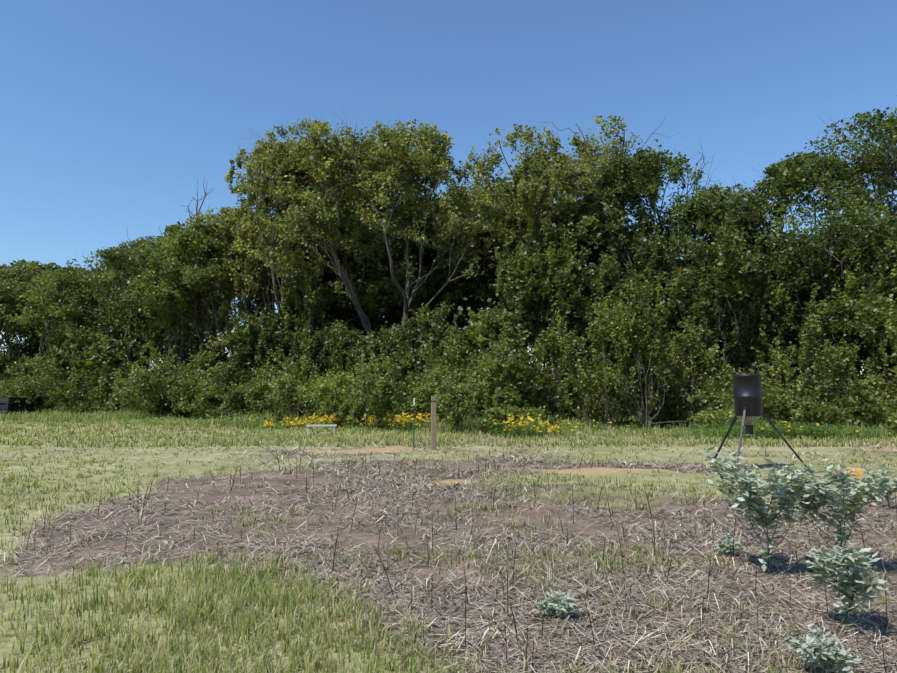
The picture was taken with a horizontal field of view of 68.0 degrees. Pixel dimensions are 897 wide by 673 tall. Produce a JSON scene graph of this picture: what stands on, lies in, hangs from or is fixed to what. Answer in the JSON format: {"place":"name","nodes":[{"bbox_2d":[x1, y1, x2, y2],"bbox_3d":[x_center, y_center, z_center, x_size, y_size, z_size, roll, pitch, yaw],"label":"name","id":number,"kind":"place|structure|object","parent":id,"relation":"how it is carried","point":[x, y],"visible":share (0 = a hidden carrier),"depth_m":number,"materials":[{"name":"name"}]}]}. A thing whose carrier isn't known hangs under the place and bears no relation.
{"place":"outdoors","nodes":[
{"label":"outdoors","id":0,"kind":"place"},
{"bbox_2d":[0,401,896,672],"bbox_3d":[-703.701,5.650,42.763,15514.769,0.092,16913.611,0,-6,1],"label":"ground","id":1,"kind":"structure","parent":0,"point":[195,467],"depth_m":7.64,"materials":[{"name":"brown soil"}]},
{"bbox_2d":[0,397,34,415],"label":"parked suv","id":2,"kind":"object","parent":1,"relation":"on","point":[8,404],"visible":0.67,"depth_m":56.89,"materials":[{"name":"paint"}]},
{"bbox_2d":[306,424,336,435],"bbox_3d":[-5.594,4.125,29.249,1.300,0.485,0.430,0,-6,-3],"label":"bench","id":3,"kind":"object","parent":1,"relation":"on","point":[308,426],"visible":0.92,"depth_m":29.07,"materials":[{"name":"white metal"}]},
{"bbox_2d":[413,398,414,446],"bbox_3d":[-1.084,2.842,20.889,0.036,1.796,0.043,0,-6,1],"label":"stake","id":4,"kind":"object","parent":1,"relation":"on","point":[414,422],"visible":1,"depth_m":20.89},
{"bbox_2d":[430,396,437,449],"bbox_3d":[-0.438,2.837,20.679,0.247,1.961,0.152,1,-6,-11],"label":"wooden post","id":5,"kind":"object","parent":1,"relation":"on","point":[434,401],"visible":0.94,"depth_m":20.63,"materials":[{"name":"brown wood"}]},
{"bbox_2d":[0,409,896,672],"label":"grass","id":6,"kind":"structure","parent":1,"relation":"on","point":[203,601],"depth_m":5.66,"materials":[{"name":"green plant"}]},
{"bbox_2d":[0,431,896,672],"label":"dead thatch straw","id":7,"kind":"object","parent":1,"relation":"on","point":[685,590],"visible":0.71,"depth_m":5.83,"materials":[{"name":"brown plant"}]},
{"bbox_2d":[0,95,896,433],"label":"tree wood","id":8,"kind":"object","parent":1,"relation":"on","point":[364,319],"visible":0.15,"depth_m":48.32,"materials":[{"name":"green plant"}]},
{"bbox_2d":[1,114,669,375],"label":"trees","id":9,"kind":"object","parent":8,"relation":"attached to","point":[186,247],"visible":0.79,"depth_m":51.06,"materials":[{"name":"green plant"}]},
{"bbox_2d":[0,107,896,426],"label":"trees","id":10,"kind":"object","parent":8,"relation":"attached to","point":[762,309],"visible":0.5,"depth_m":44.37,"materials":[{"name":"green plant"}]},
{"bbox_2d":[0,276,896,434],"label":"bushes","id":11,"kind":"object","parent":8,"relation":"attached to","point":[186,391],"visible":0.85,"depth_m":35.67,"materials":[{"name":"green plant"}]},
{"bbox_2d":[26,447,896,672],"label":"dead weed stems","id":12,"kind":"object","parent":1,"relation":"on","point":[886,619],"visible":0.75,"depth_m":6.30,"materials":[{"name":"brown plant"}]},
{"bbox_2d":[220,414,887,440],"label":"wildflower leaves","id":13,"kind":"object","parent":1,"relation":"on","point":[795,430],"visible":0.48,"depth_m":27.09,"materials":[{"name":"green plant"}]},
{"bbox_2d":[247,412,858,432],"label":"yellow wildflowers","id":14,"kind":"object","parent":13,"relation":"on","point":[322,419],"visible":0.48,"depth_m":32.80,"materials":[{"name":"yellow plant"}]},
{"bbox_2d":[532,447,896,672],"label":"shrubs","id":15,"kind":"object","parent":1,"relation":"on","point":[844,571],"depth_m":5.60,"materials":[{"name":"green plant"}]},
{"bbox_2d":[714,373,805,465],"bbox_3d":[7.002,1.926,15.076,2.048,2.168,2.187,0,-6,1],"label":"deer feeder","id":16,"kind":"object","parent":1,"relation":"on","point":[748,402],"visible":0.9,"depth_m":14.82,"materials":[{"name":"plastic"}]},
{"bbox_2d":[840,467,863,478],"bbox_3d":[7.941,2.691,13.088,0.365,0.214,0.243,-1,-6,15],"label":"mineral block","id":17,"kind":"object","parent":1,"relation":"on","point":[859,474],"depth_m":12.96,"materials":[{"name":"stone"}]},
{"bbox_2d":[0,0,896,398],"label":"sky","id":18,"kind":"structure","parent":0,"point":[113,113],"materials":[{"name":"blue"}]}
]}

